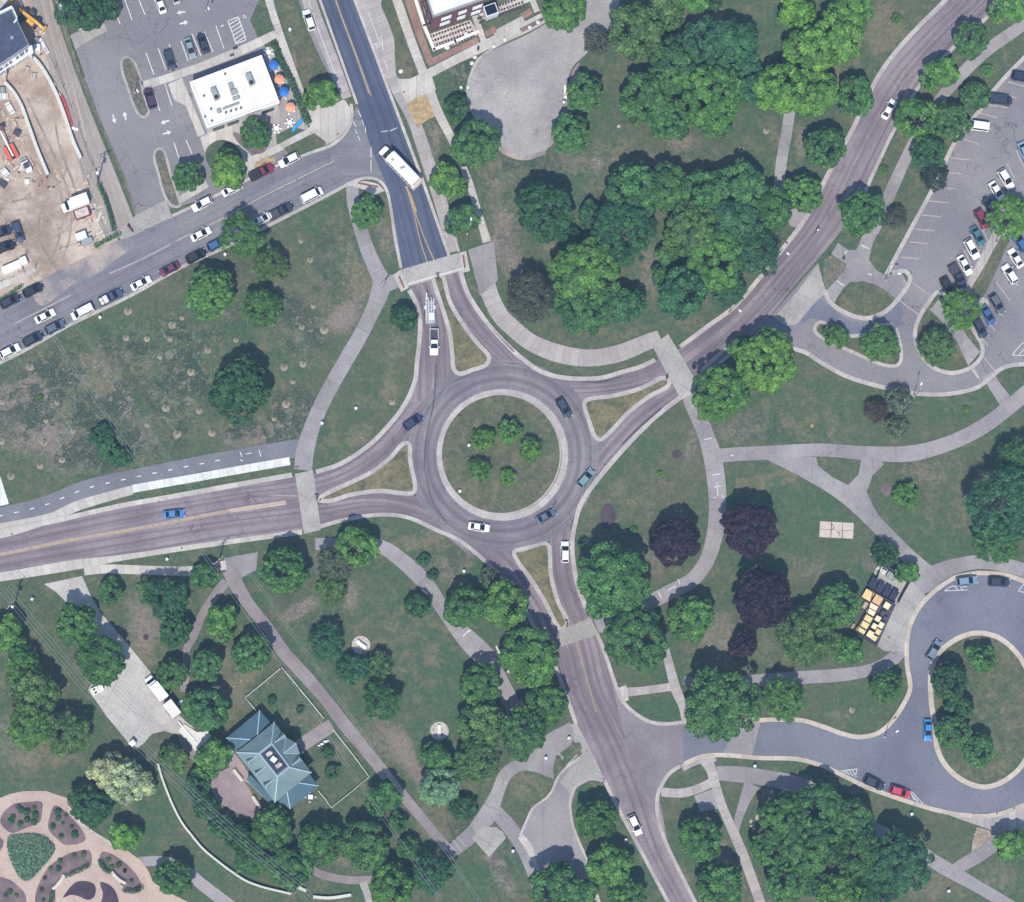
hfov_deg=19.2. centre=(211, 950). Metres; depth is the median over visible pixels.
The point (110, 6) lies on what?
broadleaf tree
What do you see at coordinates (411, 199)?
yellow line
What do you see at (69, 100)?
fence
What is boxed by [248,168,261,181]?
bed cover
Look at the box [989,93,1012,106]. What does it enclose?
van
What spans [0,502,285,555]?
yellow line
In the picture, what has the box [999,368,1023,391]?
lawn patch
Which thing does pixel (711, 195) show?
broadleaf tree
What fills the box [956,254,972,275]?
parked car
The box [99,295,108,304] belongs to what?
box stack
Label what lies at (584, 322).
broadleaf tree
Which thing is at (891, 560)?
broadleaf tree
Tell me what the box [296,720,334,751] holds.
garden walk
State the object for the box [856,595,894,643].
service floor
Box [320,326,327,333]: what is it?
sapling
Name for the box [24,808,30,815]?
bush
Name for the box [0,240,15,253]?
parked car
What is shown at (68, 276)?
dusty apron
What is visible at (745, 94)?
broadleaf tree
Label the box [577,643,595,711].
yellow line
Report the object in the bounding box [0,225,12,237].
parked car
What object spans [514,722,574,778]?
plaza
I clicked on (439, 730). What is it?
park bench
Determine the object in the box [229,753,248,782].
brick patio
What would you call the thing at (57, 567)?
pavement
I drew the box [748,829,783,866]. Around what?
broadleaf tree
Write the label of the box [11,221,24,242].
parked car
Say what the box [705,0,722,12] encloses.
broadleaf tree
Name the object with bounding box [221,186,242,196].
parked car
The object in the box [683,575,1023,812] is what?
loop asphalt
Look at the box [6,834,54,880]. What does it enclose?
leafy bed
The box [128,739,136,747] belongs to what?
utility cabinet
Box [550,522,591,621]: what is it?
entry road
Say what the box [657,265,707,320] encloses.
broadleaf tree
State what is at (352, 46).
yellow line
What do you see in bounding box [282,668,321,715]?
rail fence
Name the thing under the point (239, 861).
broadleaf tree
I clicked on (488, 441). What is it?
broadleaf tree
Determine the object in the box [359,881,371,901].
path
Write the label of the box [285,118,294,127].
cafe table
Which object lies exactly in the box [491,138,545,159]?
crumbled edge
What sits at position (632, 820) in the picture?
driving car
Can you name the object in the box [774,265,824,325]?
drive apron
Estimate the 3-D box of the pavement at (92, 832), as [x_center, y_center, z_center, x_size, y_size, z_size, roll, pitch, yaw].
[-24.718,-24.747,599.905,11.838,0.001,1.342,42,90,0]
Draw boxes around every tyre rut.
[0,78,66,204]
[10,150,77,240]
[21,101,63,261]
[26,98,71,261]
[37,195,52,267]
[42,0,77,124]
[50,0,85,139]
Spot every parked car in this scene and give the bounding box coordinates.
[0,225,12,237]
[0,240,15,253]
[0,293,20,309]
[0,343,20,359]
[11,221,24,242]
[22,282,43,298]
[22,331,43,347]
[44,319,65,335]
[130,275,151,290]
[143,87,156,109]
[155,0,166,14]
[158,261,179,276]
[163,49,176,71]
[172,0,180,5]
[183,37,196,59]
[185,248,206,264]
[191,196,212,211]
[196,32,209,54]
[206,238,226,252]
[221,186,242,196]
[253,211,271,224]
[278,152,299,167]
[302,9,315,31]
[863,775,884,790]
[888,785,910,798]
[923,719,933,740]
[925,639,941,660]
[939,276,954,293]
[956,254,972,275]
[956,575,977,586]
[963,238,980,259]
[969,225,985,246]
[972,317,987,338]
[973,208,989,229]
[980,304,995,325]
[981,195,994,214]
[988,180,1004,200]
[988,293,1004,314]
[988,577,1009,587]
[997,168,1013,189]
[1001,263,1018,284]
[1007,248,1023,268]
[1010,71,1023,81]
[1011,234,1023,252]
[1017,141,1023,161]
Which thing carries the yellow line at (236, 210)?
on the street lanes at (95, 287)
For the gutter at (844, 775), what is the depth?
599.89 m
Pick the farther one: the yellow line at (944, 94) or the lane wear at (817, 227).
the yellow line at (944, 94)
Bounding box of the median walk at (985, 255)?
[959,227,1010,307]
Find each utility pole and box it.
[6,599,14,610]
[56,0,61,14]
[90,166,101,181]
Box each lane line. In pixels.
[0,460,219,515]
[309,2,337,80]
[618,720,667,841]
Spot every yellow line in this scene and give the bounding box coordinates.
[0,500,285,555]
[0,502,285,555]
[14,295,70,323]
[109,245,169,273]
[176,180,295,240]
[230,501,285,512]
[298,161,333,178]
[335,0,368,93]
[336,0,370,95]
[392,553,507,692]
[405,186,416,211]
[406,186,427,261]
[407,190,433,259]
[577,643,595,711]
[888,45,995,199]
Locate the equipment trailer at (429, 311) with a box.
[424,293,435,328]
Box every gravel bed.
[414,0,477,51]
[430,20,475,46]
[479,0,529,17]
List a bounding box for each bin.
[855,626,865,634]
[858,620,868,629]
[861,589,874,601]
[862,614,872,623]
[865,608,875,616]
[865,630,873,638]
[868,603,877,610]
[870,623,877,629]
[870,635,877,641]
[871,594,882,605]
[874,615,880,622]
[874,628,880,635]
[877,621,884,628]
[882,602,890,609]
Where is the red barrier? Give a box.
[59,94,72,125]
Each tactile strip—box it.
[358,182,377,187]
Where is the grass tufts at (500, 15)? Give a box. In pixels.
[477,0,524,23]
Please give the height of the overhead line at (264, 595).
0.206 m
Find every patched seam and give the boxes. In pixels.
[424,364,436,469]
[425,470,445,521]
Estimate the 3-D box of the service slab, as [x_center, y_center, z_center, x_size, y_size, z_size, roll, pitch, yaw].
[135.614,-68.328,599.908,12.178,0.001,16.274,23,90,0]
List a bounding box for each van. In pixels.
[71,303,94,320]
[299,186,323,204]
[971,119,989,132]
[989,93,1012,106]
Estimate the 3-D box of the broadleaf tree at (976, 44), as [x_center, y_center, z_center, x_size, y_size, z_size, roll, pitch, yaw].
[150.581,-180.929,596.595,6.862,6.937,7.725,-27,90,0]
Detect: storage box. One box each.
[861,601,868,608]
[880,569,886,575]
[885,571,895,580]
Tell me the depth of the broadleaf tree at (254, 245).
593.86 m
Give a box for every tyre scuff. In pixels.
[580,377,621,382]
[622,407,661,443]
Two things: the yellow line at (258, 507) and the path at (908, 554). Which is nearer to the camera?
the yellow line at (258, 507)
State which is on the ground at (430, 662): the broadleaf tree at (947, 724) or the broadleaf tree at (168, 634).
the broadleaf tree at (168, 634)
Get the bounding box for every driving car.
[34,308,55,323]
[163,508,184,519]
[190,226,211,241]
[402,413,423,430]
[468,522,489,532]
[535,508,556,523]
[555,397,572,418]
[560,541,570,562]
[576,468,594,488]
[627,814,642,835]
[880,98,896,119]
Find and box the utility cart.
[90,685,106,695]
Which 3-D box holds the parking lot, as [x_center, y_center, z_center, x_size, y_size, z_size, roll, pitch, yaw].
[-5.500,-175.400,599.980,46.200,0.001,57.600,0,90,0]
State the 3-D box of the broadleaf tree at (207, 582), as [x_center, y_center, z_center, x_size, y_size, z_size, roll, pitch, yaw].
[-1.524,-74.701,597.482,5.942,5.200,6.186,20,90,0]
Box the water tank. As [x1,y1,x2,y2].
[34,44,40,51]
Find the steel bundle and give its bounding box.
[39,38,49,53]
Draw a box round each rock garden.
[749,790,775,829]
[973,828,990,850]
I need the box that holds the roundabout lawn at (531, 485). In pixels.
[442,395,559,512]
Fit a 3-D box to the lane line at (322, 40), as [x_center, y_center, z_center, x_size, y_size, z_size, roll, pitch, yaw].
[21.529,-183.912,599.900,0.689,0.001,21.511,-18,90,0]
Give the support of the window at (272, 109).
in the restaurant building at (233, 95)
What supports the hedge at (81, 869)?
on the garden paving at (94, 873)
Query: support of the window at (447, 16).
in the brick building at (438, 14)
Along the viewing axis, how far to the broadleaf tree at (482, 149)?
592.87 m
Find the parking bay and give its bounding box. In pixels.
[299,0,337,88]
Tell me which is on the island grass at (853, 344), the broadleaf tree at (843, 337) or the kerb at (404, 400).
the broadleaf tree at (843, 337)
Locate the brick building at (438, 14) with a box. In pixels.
[419,0,498,30]
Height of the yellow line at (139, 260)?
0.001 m
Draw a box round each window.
[213,125,223,131]
[227,120,238,126]
[262,108,273,114]
[439,19,449,25]
[441,14,451,20]
[457,14,465,19]
[458,9,466,14]
[471,9,480,15]
[472,3,482,9]
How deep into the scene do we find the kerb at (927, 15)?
599.83 m
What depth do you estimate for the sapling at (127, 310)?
599.93 m
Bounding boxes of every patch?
[143,634,148,639]
[205,140,242,167]
[253,7,274,35]
[276,127,303,144]
[279,0,341,102]
[284,133,326,154]
[381,0,418,78]
[407,94,434,127]
[553,755,564,779]
[571,742,581,753]
[600,503,615,528]
[672,450,681,457]
[723,723,759,754]
[823,254,845,288]
[836,281,893,314]
[881,483,890,494]
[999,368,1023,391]
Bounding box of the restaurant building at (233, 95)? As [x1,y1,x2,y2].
[190,53,279,133]
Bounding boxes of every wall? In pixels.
[4,81,48,175]
[28,55,81,159]
[157,764,290,894]
[313,894,350,898]
[414,0,479,50]
[855,566,909,645]
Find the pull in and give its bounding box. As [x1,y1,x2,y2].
[522,739,603,901]
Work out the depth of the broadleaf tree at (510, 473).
597.95 m
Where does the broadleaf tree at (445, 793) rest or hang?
on the ground at (430, 662)
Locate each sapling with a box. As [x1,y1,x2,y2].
[0,437,4,444]
[7,472,14,479]
[26,363,33,370]
[37,463,42,468]
[40,439,47,446]
[59,457,64,462]
[123,335,128,340]
[124,307,131,314]
[144,336,149,341]
[162,404,169,411]
[168,321,175,328]
[173,430,180,437]
[187,368,194,375]
[196,408,201,413]
[205,346,210,353]
[208,429,215,436]
[280,363,287,370]
[282,400,289,407]
[299,324,304,329]
[299,361,306,366]
[307,257,312,262]
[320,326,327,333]
[389,399,394,404]
[738,146,743,151]
[763,128,768,133]
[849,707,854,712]
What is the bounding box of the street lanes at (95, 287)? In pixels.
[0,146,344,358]
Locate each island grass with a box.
[123,58,147,115]
[155,150,178,205]
[322,445,412,498]
[435,277,486,371]
[516,545,564,626]
[586,380,666,437]
[817,324,899,363]
[917,294,980,370]
[933,635,1023,783]
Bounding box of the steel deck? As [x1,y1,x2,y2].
[0,45,32,80]
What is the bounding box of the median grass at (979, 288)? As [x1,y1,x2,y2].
[970,237,1009,298]
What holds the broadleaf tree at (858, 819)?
on the ground at (430, 662)
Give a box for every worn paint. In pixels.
[416,493,433,511]
[530,532,555,544]
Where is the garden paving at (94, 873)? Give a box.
[0,791,186,901]
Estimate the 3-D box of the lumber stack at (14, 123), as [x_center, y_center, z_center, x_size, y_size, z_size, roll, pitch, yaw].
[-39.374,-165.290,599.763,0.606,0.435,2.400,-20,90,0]
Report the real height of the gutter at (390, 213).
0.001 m
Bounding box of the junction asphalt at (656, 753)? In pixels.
[612,685,682,810]
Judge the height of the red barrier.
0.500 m
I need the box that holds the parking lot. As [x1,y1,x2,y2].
[75,0,288,214]
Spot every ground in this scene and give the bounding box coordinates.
[0,0,117,298]
[0,0,1023,901]
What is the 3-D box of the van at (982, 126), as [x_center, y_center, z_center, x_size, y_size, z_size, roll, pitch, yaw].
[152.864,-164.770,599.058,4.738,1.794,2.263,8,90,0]
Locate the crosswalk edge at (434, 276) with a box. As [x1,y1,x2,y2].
[408,268,461,284]
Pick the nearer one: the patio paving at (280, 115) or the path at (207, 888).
the path at (207, 888)
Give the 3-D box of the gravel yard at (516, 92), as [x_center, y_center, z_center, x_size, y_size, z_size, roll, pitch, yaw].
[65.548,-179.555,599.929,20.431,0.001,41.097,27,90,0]
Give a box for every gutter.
[0,182,349,362]
[0,474,291,533]
[120,56,149,117]
[153,147,180,207]
[172,165,278,216]
[300,104,353,157]
[316,289,421,473]
[317,441,416,502]
[320,513,577,723]
[350,178,400,267]
[431,276,490,375]
[459,271,655,380]
[467,13,554,111]
[512,541,568,629]
[521,758,579,834]
[569,778,602,901]
[570,391,689,608]
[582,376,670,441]
[596,634,681,725]
[604,779,669,901]
[655,765,694,901]
[680,0,946,348]
[683,753,1023,816]
[684,572,1023,738]
[697,336,751,382]
[753,336,1023,394]
[813,320,902,367]
[822,269,911,319]
[857,6,996,204]
[886,58,1023,275]
[913,290,984,374]
[928,630,1023,789]
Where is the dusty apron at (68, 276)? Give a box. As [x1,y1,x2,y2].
[33,238,133,305]
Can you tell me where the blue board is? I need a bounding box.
[291,118,302,131]
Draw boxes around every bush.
[7,818,14,823]
[17,821,22,827]
[18,807,23,813]
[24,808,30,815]
[24,817,30,822]
[31,819,37,825]
[32,811,38,818]
[37,394,43,401]
[54,809,61,814]
[55,815,60,820]
[71,830,77,837]
[89,423,114,447]
[99,438,119,461]
[113,448,132,468]
[115,862,121,867]
[267,695,276,705]
[284,732,296,742]
[296,706,303,713]
[298,751,305,760]
[320,746,334,759]
[324,765,340,779]
[415,553,430,566]
[425,569,438,580]
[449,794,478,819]
[630,526,637,534]
[656,471,662,477]
[879,165,888,175]
[890,12,901,23]
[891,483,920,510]
[962,406,968,412]
[981,63,993,77]
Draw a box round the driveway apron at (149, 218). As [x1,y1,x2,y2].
[118,200,171,239]
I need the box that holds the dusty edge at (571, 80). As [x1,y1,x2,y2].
[548,62,579,147]
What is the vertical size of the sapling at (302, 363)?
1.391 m
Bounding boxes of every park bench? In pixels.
[356,640,365,648]
[438,725,440,736]
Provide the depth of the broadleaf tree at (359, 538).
593.92 m
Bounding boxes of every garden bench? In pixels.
[52,874,64,889]
[111,872,125,884]
[232,769,242,781]
[251,796,260,808]
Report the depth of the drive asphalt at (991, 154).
599.92 m
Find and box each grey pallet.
[24,66,30,73]
[31,72,36,78]
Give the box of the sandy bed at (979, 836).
[971,827,994,852]
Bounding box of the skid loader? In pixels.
[19,157,32,173]
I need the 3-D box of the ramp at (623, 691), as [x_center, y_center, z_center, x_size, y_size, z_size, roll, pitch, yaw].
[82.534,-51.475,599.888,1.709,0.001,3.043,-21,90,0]
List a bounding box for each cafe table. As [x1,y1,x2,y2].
[264,47,273,56]
[271,124,281,132]
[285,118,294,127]
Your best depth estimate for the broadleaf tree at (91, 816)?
593.92 m
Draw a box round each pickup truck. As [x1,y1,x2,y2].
[97,288,123,306]
[255,163,274,180]
[268,202,293,220]
[429,329,439,354]
[948,262,967,288]
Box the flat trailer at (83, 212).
[73,205,94,220]
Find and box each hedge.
[0,284,23,300]
[49,889,54,901]
[64,864,89,877]
[67,31,84,78]
[94,231,121,247]
[97,182,115,231]
[98,858,112,873]
[122,885,143,893]
[270,40,311,127]
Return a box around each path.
[0,439,298,522]
[138,856,234,901]
[180,579,228,691]
[223,567,448,852]
[294,282,389,470]
[312,865,371,883]
[315,538,563,759]
[346,186,398,291]
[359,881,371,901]
[446,761,534,856]
[473,270,660,365]
[495,807,535,886]
[594,387,725,631]
[618,683,670,697]
[661,779,710,797]
[664,648,688,723]
[683,651,903,689]
[698,757,764,901]
[716,385,1023,462]
[716,766,1014,901]
[734,783,758,831]
[769,453,930,576]
[774,110,794,189]
[788,208,804,226]
[827,225,906,301]
[871,20,1023,233]
[913,555,1023,593]
[930,300,979,364]
[949,829,1000,876]
[982,371,1011,405]
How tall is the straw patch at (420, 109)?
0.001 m
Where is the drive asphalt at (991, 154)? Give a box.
[752,61,1023,392]
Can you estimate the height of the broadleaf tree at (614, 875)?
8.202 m
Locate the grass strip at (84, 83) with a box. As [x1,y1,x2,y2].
[61,24,134,211]
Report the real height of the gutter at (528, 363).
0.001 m
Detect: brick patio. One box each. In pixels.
[210,767,258,817]
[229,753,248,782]
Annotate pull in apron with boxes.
[560,724,603,793]
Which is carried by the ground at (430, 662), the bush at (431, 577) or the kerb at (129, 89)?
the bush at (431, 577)
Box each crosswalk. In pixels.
[295,470,320,533]
[400,253,461,286]
[559,618,597,646]
[652,334,697,397]
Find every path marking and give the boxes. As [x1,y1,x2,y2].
[463,629,506,716]
[658,406,732,597]
[837,244,871,285]
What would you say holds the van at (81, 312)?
on the street lanes at (95, 287)
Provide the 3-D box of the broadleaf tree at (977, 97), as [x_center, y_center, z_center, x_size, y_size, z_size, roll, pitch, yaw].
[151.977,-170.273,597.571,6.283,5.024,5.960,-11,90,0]
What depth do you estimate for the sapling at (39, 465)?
599.94 m
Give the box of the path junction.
[766,457,883,523]
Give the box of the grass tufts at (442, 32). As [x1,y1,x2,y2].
[430,22,474,50]
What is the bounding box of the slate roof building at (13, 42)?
[0,6,28,74]
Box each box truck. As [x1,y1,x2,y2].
[61,192,89,213]
[145,675,168,702]
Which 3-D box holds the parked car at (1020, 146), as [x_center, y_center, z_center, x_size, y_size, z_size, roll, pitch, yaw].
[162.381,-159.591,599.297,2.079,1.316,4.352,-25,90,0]
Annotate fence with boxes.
[44,47,92,163]
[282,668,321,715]
[318,730,368,807]
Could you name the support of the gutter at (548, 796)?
on the pull in
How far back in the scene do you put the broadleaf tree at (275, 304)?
594.70 m
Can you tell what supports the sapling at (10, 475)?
on the ground at (430, 662)
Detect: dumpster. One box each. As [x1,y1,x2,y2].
[867,577,878,588]
[874,582,884,593]
[880,585,892,597]
[887,589,899,601]
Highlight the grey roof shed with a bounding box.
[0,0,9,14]
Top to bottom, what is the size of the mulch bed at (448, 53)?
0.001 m
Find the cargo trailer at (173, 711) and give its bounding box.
[163,699,180,718]
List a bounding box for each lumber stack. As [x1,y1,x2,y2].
[12,118,17,128]
[83,179,88,187]
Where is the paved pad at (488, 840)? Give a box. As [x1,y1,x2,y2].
[472,827,505,855]
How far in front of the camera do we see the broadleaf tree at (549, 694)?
593.37 m
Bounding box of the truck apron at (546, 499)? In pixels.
[437,389,567,520]
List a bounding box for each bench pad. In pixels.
[352,636,369,653]
[430,722,448,739]
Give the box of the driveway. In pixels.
[45,576,193,749]
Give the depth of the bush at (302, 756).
598.68 m
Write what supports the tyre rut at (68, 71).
on the alley
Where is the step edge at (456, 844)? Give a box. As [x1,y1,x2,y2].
[448,837,465,852]
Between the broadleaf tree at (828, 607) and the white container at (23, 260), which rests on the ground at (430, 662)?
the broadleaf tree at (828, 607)
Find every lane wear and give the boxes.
[699,348,725,372]
[718,84,889,345]
[745,7,976,332]
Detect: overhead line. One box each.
[0,590,315,899]
[42,277,480,901]
[54,336,439,897]
[58,1,98,165]
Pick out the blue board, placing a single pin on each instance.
(297, 125)
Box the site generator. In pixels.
[75,230,92,245]
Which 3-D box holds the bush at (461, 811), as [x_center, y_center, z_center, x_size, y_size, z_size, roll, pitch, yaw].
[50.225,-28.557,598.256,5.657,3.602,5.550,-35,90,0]
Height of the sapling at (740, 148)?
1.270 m
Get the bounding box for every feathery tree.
[144,577,190,622]
[305,623,343,662]
[314,569,347,605]
[316,543,353,581]
[334,654,370,685]
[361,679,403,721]
[366,650,391,680]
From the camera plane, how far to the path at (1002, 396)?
599.91 m
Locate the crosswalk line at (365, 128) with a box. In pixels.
[353,110,395,139]
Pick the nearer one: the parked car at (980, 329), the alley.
the parked car at (980, 329)
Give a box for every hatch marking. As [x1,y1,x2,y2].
[228,17,245,43]
[841,584,1023,803]
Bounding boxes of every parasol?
[269,60,277,69]
[274,74,283,83]
[279,87,288,95]
[286,102,294,111]
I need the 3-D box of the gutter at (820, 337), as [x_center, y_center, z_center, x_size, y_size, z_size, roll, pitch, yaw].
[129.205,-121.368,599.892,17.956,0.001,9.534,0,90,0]
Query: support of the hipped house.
on the ground at (430, 662)
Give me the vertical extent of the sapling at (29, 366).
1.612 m
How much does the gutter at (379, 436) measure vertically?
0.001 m
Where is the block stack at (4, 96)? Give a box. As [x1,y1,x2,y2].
[0,93,8,99]
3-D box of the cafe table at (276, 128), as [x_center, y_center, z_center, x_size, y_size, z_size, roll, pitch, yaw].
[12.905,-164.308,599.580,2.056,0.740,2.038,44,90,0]
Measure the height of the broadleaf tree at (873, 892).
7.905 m
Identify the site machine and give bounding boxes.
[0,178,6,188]
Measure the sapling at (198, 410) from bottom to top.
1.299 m
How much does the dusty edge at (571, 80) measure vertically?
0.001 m
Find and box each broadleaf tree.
[0,613,25,650]
[4,645,44,683]
[5,703,47,752]
[10,667,62,717]
[44,710,92,760]
[53,0,77,25]
[56,601,98,648]
[66,783,113,829]
[69,0,104,31]
[73,634,125,686]
[97,575,123,605]
[100,0,120,20]
[109,822,142,850]
[135,575,161,605]
[152,860,192,895]
[155,657,190,689]
[157,743,189,773]
[159,610,193,649]
[172,160,203,191]
[181,688,228,731]
[184,267,234,319]
[184,768,210,798]
[188,560,218,589]
[190,648,222,682]
[191,793,220,819]
[193,736,233,780]
[206,605,237,643]
[206,814,234,838]
[208,356,270,426]
[210,148,244,189]
[218,210,267,260]
[224,823,253,849]
[230,634,272,673]
[231,839,270,877]
[240,116,270,149]
[240,288,283,329]
[250,244,288,281]
[250,803,292,851]
[258,546,310,593]
[266,847,314,891]
[296,822,343,866]
[301,79,338,110]
[334,525,380,569]
[338,819,390,872]
[350,192,382,230]
[364,779,404,816]
[370,861,414,901]
[388,810,408,833]
[389,304,417,331]
[396,836,420,862]
[403,593,432,618]
[408,851,456,895]
[418,765,460,806]
[419,742,454,776]
[428,161,468,198]
[442,585,484,628]
[443,94,469,125]
[443,202,481,236]
[449,118,501,169]
[453,738,501,786]
[456,700,503,749]
[458,661,501,705]
[467,457,491,482]
[470,429,495,451]
[478,566,500,588]
[484,578,529,630]
[496,419,523,444]
[497,625,559,687]
[499,469,516,486]
[499,704,546,761]
[506,268,555,324]
[513,182,575,243]
[519,436,541,463]
[525,683,568,728]
[528,860,582,901]
[541,0,586,32]
[548,236,619,309]
[551,113,589,153]
[553,280,620,334]
[558,227,581,253]
[565,878,599,901]
[566,72,602,112]
[575,800,619,838]
[576,541,651,619]
[578,198,601,230]
[582,26,609,55]
[585,841,634,887]
[588,195,657,267]
[603,603,668,674]
[604,160,657,222]
[606,879,646,901]
[607,0,666,61]
[609,287,646,322]
[618,72,673,125]
[641,160,690,213]
[647,0,683,31]
[647,34,703,96]
[648,99,693,140]
[650,264,667,287]
[654,245,678,266]
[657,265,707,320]
[662,200,719,256]
[667,596,715,643]
[677,168,727,220]
[678,64,741,132]
[678,817,723,862]
[679,0,708,13]
[679,15,724,66]
[683,665,760,742]
[686,230,747,292]
[691,362,750,422]
[695,860,743,901]
[698,113,732,139]
[701,18,759,74]
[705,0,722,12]
[707,196,762,249]
[708,274,747,309]
[710,157,769,213]
[725,335,750,360]
[730,226,781,278]
[734,62,764,103]
[735,326,796,393]
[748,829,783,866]
[751,62,807,113]
[752,185,792,232]
[757,674,806,724]
[757,791,809,845]
[764,862,809,901]
[773,606,841,670]
[776,815,839,876]
[777,0,817,29]
[782,25,836,82]
[782,172,822,213]
[792,70,839,117]
[792,782,842,829]
[803,125,846,168]
[804,871,829,895]
[811,8,864,66]
[812,583,861,628]
[812,841,844,868]
[815,873,865,901]
[822,322,850,348]
[828,0,873,28]
[828,798,874,847]
[833,635,863,664]
[834,826,882,879]
[837,75,873,116]
[837,189,886,237]
[858,322,902,362]
[858,875,897,901]
[863,399,888,423]
[864,828,934,894]
[868,669,903,703]
[871,539,900,568]
[884,415,909,438]
[885,206,907,230]
[885,386,914,415]
[893,98,936,141]
[893,562,920,582]
[910,134,946,171]
[916,327,956,368]
[919,56,960,91]
[920,163,948,192]
[930,660,968,701]
[931,101,973,142]
[933,715,972,748]
[940,288,983,333]
[943,693,974,720]
[953,21,989,61]
[959,81,991,110]
[960,731,994,768]
[964,462,1023,542]
[964,644,996,673]
[971,518,1020,564]
[985,192,1023,240]
[987,0,1023,24]
[992,828,1023,861]
[996,437,1023,491]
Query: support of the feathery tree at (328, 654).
on the ground at (430, 662)
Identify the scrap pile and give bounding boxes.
[13,128,21,136]
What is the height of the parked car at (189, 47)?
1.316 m
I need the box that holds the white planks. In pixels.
[564,85,566,98]
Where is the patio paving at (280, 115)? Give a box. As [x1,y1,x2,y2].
[215,47,307,149]
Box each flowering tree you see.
[85,751,122,791]
[103,757,145,804]
[128,768,155,800]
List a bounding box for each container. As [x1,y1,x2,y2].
[0,167,9,177]
[1,263,14,274]
[12,260,21,270]
[19,256,27,266]
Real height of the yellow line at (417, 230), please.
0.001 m
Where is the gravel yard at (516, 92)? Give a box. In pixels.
[468,0,619,154]
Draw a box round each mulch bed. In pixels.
[63,881,95,899]
[100,882,118,901]
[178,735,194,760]
[254,157,275,168]
[405,0,431,61]
[427,37,478,66]
[484,26,496,36]
[520,17,545,31]
[521,8,532,18]
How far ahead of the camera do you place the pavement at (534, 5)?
599.90 m
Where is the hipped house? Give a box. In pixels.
[226,710,317,808]
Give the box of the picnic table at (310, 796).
[304,792,316,802]
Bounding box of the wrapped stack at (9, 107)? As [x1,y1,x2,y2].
[5,101,15,114]
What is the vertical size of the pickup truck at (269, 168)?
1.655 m
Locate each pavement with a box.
[0,265,35,289]
[0,486,132,538]
[0,529,301,580]
[67,806,111,845]
[84,561,226,575]
[131,457,290,492]
[143,31,275,88]
[168,78,204,136]
[180,181,208,202]
[200,126,255,173]
[251,130,317,162]
[265,0,317,134]
[302,0,350,99]
[307,98,349,144]
[392,0,490,242]
[397,71,435,103]
[426,6,558,77]
[472,15,486,42]
[494,16,527,41]
[518,834,539,870]
[529,0,539,12]
[681,757,715,770]
[950,807,1023,833]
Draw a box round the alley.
[32,0,132,239]
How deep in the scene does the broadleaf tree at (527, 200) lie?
590.73 m
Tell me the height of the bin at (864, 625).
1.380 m
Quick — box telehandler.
[18,7,46,32]
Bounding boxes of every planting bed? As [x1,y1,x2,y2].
[0,801,42,832]
[0,837,3,850]
[0,877,26,901]
[35,850,91,901]
[48,806,85,844]
[99,851,141,893]
[233,125,269,153]
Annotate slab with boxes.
[0,478,8,505]
[70,32,80,49]
[76,21,106,44]
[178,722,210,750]
[224,552,257,576]
[468,241,497,294]
[694,789,717,811]
[819,521,853,538]
[869,560,925,651]
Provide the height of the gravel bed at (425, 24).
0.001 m
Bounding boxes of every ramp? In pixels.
[349,181,384,194]
[393,270,408,291]
[459,251,469,272]
[619,685,628,700]
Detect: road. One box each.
[0,401,422,549]
[0,493,474,571]
[322,0,446,268]
[405,280,453,407]
[408,359,598,550]
[445,272,520,360]
[468,544,559,666]
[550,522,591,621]
[552,618,692,901]
[564,0,995,400]
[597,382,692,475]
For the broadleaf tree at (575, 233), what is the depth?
596.65 m
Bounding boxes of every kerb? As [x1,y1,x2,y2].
[0,183,349,363]
[0,472,291,530]
[121,57,148,116]
[154,148,179,206]
[171,164,278,215]
[299,104,351,156]
[316,290,419,470]
[316,515,575,724]
[319,444,413,500]
[349,176,402,267]
[427,152,459,251]
[434,275,487,372]
[440,394,560,514]
[461,269,653,377]
[466,14,552,111]
[515,544,565,628]
[519,756,579,835]
[570,779,603,901]
[573,393,690,603]
[585,378,668,438]
[598,633,683,723]
[603,780,667,901]
[657,766,696,901]
[679,0,943,345]
[684,571,1023,735]
[684,756,1023,817]
[792,349,1023,396]
[815,322,900,365]
[825,271,908,317]
[866,8,997,192]
[884,56,1023,274]
[915,292,981,371]
[931,634,1023,785]
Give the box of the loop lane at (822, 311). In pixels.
[800,294,904,333]
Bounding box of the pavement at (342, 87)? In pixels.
[302,0,350,99]
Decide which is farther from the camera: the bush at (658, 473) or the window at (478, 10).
the bush at (658, 473)
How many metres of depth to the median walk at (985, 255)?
599.92 m
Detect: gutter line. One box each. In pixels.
[319,0,357,103]
[353,0,449,255]
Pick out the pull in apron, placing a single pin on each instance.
(585, 766)
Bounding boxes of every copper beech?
[648,516,700,567]
[719,502,778,559]
[728,630,757,657]
[732,566,792,629]
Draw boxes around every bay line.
[899,150,1023,345]
[902,82,1022,258]
[972,343,1023,377]
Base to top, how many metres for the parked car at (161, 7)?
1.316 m
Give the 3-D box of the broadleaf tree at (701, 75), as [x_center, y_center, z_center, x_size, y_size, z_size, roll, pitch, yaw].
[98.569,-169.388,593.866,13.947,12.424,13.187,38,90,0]
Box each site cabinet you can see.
[0,87,4,93]
[33,37,38,43]
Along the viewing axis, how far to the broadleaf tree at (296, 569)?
592.50 m
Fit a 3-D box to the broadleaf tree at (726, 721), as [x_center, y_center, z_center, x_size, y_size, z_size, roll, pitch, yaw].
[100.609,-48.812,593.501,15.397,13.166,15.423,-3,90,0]
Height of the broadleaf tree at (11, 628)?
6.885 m
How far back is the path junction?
599.89 m
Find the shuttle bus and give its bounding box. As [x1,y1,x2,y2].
[378,146,421,189]
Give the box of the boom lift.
[0,125,18,160]

